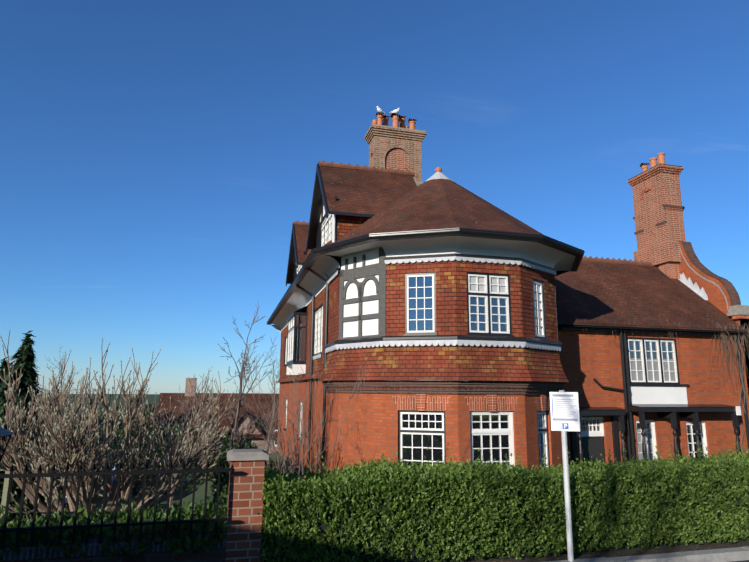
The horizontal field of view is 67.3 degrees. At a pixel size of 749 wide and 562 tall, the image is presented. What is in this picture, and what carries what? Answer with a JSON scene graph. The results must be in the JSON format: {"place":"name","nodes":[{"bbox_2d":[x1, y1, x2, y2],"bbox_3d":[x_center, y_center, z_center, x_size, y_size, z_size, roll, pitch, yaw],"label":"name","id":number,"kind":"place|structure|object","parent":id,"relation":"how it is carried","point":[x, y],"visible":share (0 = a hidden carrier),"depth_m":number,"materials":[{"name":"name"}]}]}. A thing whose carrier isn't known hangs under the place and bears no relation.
{"place":"outdoors","nodes":[
{"label":"outdoors","id":0,"kind":"place"},
{"bbox_2d":[65,467,116,507],"bbox_3d":[-11.655,8.412,23.243,1.800,1.498,4.042,5,-12,-24],"label":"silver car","id":1,"kind":"object","parent":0,"point":[66,500],"visible":0.06,"depth_m":21.14,"materials":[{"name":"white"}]},
{"bbox_2d":[31,394,299,519],"bbox_3d":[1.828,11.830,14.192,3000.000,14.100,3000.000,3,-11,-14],"label":"ground","id":2,"kind":"structure","parent":0,"point":[199,494],"depth_m":25.98,"materials":[{"name":"green plant"}]},
{"bbox_2d":[0,427,14,462],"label":"parasol","id":3,"kind":"object","parent":2,"relation":"on","point":[5,436],"visible":1,"depth_m":7.42,"materials":[{"name":"blue fabric"}]},
{"bbox_2d":[12,346,99,486],"bbox_3d":[-15.224,6.679,26.893,4.873,7.266,3.200,-6,-13,31],"label":"bare shrub","id":4,"kind":"object","parent":2,"relation":"on","point":[70,395],"visible":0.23,"depth_m":27.38,"materials":[{"name":"brown plant"}]},
{"bbox_2d":[0,443,134,522],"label":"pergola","id":5,"kind":"object","parent":2,"relation":"on","point":[5,490],"visible":0.08,"depth_m":12.24,"materials":[{"name":"wood"}]},
{"bbox_2d":[0,331,153,497],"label":"conifers","id":6,"kind":"object","parent":2,"relation":"on","point":[25,357],"visible":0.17,"depth_m":33.45,"materials":[{"name":"green plant"}]},
{"bbox_2d":[27,404,155,488],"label":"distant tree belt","id":7,"kind":"object","parent":2,"relation":"on","point":[120,420],"depth_m":92.58,"materials":[{"name":"green plant"}]},
{"bbox_2d":[79,384,146,449],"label":"bare tree","id":8,"kind":"object","parent":2,"relation":"on","point":[100,416],"visible":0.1,"depth_m":40.10,"materials":[{"name":"brown plant"}]},
{"bbox_2d":[0,531,226,561],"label":"boundary wall","id":9,"kind":"structure","parent":2,"relation":"on","point":[158,553],"depth_m":5.11,"materials":[{"name":"brick"}]},
{"bbox_2d":[0,461,234,548],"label":"iron railing","id":10,"kind":"object","parent":9,"relation":"on","point":[79,474],"visible":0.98,"depth_m":5.06,"materials":[{"name":"black metal"}]},
{"bbox_2d":[0,496,228,561],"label":"laurel hedge","id":11,"kind":"object","parent":2,"relation":"on","point":[176,550],"visible":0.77,"depth_m":5.23,"materials":[{"name":"green plant"}]},
{"bbox_2d":[0,330,243,520],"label":"bushes","id":12,"kind":"object","parent":2,"relation":"on","point":[52,445],"visible":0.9,"depth_m":10.82,"materials":[{"name":"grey plant"}]},
{"bbox_2d":[0,423,278,523],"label":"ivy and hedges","id":13,"kind":"object","parent":2,"relation":"on","point":[223,488],"visible":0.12,"depth_m":18.56,"materials":[{"name":"green plant"}]},
{"bbox_2d":[125,502,227,516],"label":"garden shrubs","id":14,"kind":"object","parent":2,"relation":"on","point":[136,505],"depth_m":7.07,"materials":[{"name":"green plant"}]},
{"bbox_2d":[142,381,210,507],"bbox_3d":[-6.627,5.761,19.661,2.022,4.460,2.472,-3,-11,16],"label":"bare tree","id":15,"kind":"object","parent":2,"relation":"on","point":[173,489],"visible":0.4,"depth_m":20.14,"materials":[{"name":"brown plant"}]},
{"bbox_2d":[148,365,213,483],"bbox_3d":[-11.566,9.250,33.556,2.617,8.389,4.224,-7,-13,33],"label":"bare shrub","id":16,"kind":"object","parent":2,"relation":"on","point":[180,409],"visible":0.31,"depth_m":33.76,"materials":[{"name":"brown plant"}]},
{"bbox_2d":[152,378,278,493],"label":"neighbour house","id":17,"kind":"structure","parent":2,"relation":"on","point":[164,397],"depth_m":44.17,"materials":[{"name":"red brick"}]},
{"bbox_2d":[187,306,275,467],"bbox_3d":[-3.430,3.184,13.223,1.928,5.348,2.629,10,-15,-42],"label":"bare tree","id":18,"kind":"object","parent":2,"relation":"on","point":[241,375],"visible":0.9,"depth_m":13.13,"materials":[{"name":"brown plant"}]},
{"bbox_2d":[225,449,268,561],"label":"gate pier","id":19,"kind":"structure","parent":2,"relation":"on","point":[244,509],"depth_m":5.46,"materials":[{"name":"brick"}]},
{"bbox_2d":[238,360,279,451],"bbox_3d":[-6.752,8.389,38.175,5.060,7.114,3.755,3,-11,-14],"label":"bare tree","id":20,"kind":"object","parent":2,"relation":"on","point":[274,384],"visible":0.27,"depth_m":37.73,"materials":[{"name":"brown plant"}]},
{"bbox_2d":[227,348,316,474],"bbox_3d":[-2.922,4.168,17.939,3.201,4.607,7.666,0,-11,3],"label":"bare shrub","id":21,"kind":"object","parent":2,"relation":"on","point":[296,452],"visible":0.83,"depth_m":17.63,"materials":[{"name":"brown plant"}]},
{"bbox_2d":[239,364,364,478],"bbox_3d":[-1.204,3.190,9.607,2.232,3.514,5.592,3,-11,-14],"label":"shrub","id":22,"kind":"object","parent":2,"relation":"on","point":[308,448],"visible":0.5,"depth_m":9.05,"materials":[{"name":"brown plant"}]},
{"bbox_2d":[267,267,367,477],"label":"range","id":23,"kind":"structure","parent":2,"relation":"on","point":[298,318],"depth_m":20.16,"materials":[{"name":"brick"}]},
{"bbox_2d":[268,239,336,319],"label":"roof","id":24,"kind":"structure","parent":23,"relation":"on","point":[329,242],"depth_m":16.35,"materials":[{"name":"tile"}]},
{"bbox_2d":[286,220,311,285],"bbox_3d":[-1.938,-0.735,24.529,3.370,3.720,4.200,3,-11,-14],"label":"dormer","id":25,"kind":"object","parent":24,"relation":"on","point":[298,255],"visible":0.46,"depth_m":24.19,"materials":[{"name":"brown tile"}]},
{"bbox_2d":[306,160,416,272],"bbox_3d":[-0.220,-1.967,18.066,3.370,3.720,4.200,3,-11,-14],"label":"dormer","id":26,"kind":"object","parent":24,"relation":"on","point":[347,198],"visible":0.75,"depth_m":17.37,"materials":[{"name":"brown tile"}]},
{"bbox_2d":[364,112,426,186],"bbox_3d":[0.773,-4.275,21.111,2.160,4.320,1.070,3,-11,-14],"label":"stack","id":27,"kind":"object","parent":24,"relation":"on","point":[395,147],"visible":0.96,"depth_m":20.91,"materials":[{"name":"brick"}]},
{"bbox_2d":[377,106,399,113],"bbox_3d":[0.510,-6.451,21.286,0.939,0.313,0.190,3,-11,-14],"label":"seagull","id":28,"kind":"object","parent":27,"relation":"on","point":[379,110],"visible":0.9,"depth_m":21.27,"materials":[{"name":"white"}]},
{"bbox_2d":[302,228,583,479],"bbox_3d":[2.259,2.616,14.557,7.820,6.730,4.958,3,-11,-14],"label":"turret","id":29,"kind":"object","parent":2,"relation":"on","point":[467,317],"visible":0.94,"depth_m":13.30,"materials":[{"name":"brick"}]},
{"bbox_2d":[302,167,584,276],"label":"turret roof","id":30,"kind":"structure","parent":29,"relation":"on","point":[438,199],"depth_m":14.52,"materials":[{"name":"brown tile"}]},
{"bbox_2d":[257,440,748,561],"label":"street hedge","id":31,"kind":"object","parent":2,"relation":"on","point":[386,478],"depth_m":6.09,"materials":[{"name":"green plant"}]},
{"bbox_2d":[462,540,748,561],"bbox_3d":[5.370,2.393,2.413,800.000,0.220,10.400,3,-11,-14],"label":"kerb","id":32,"kind":"structure","parent":2,"relation":"on","point":[724,551],"depth_m":6.25,"materials":[{"name":"concrete"}]},
{"bbox_2d":[549,390,579,560],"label":"parking sign","id":33,"kind":"object","parent":32,"relation":"on","point":[564,409],"visible":1,"depth_m":6.17,"materials":[{"name":"grey metal"}]},
{"bbox_2d":[529,322,748,467],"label":"wing","id":34,"kind":"structure","parent":2,"relation":"on","point":[641,392],"depth_m":16.53,"materials":[{"name":"brick"}]},
{"bbox_2d":[555,256,748,333],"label":"wing roof","id":35,"kind":"structure","parent":34,"relation":"on","point":[596,291],"depth_m":18.10,"materials":[{"name":"brown tile"}]},
{"bbox_2d":[583,317,748,453],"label":"bare creeper","id":36,"kind":"object","parent":2,"relation":"on","point":[723,335],"visible":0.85,"depth_m":17.30,"materials":[{"name":"brown plant"}]},
{"bbox_2d":[627,153,748,415],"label":"chimney","id":37,"kind":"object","parent":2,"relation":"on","point":[665,247],"depth_m":20.67,"materials":[{"name":"brick"}]},
{"bbox_2d":[0,0,748,393],"label":"sky","id":38,"kind":"structure","parent":0,"point":[159,159],"materials":[{"name":"blue"}]}
]}

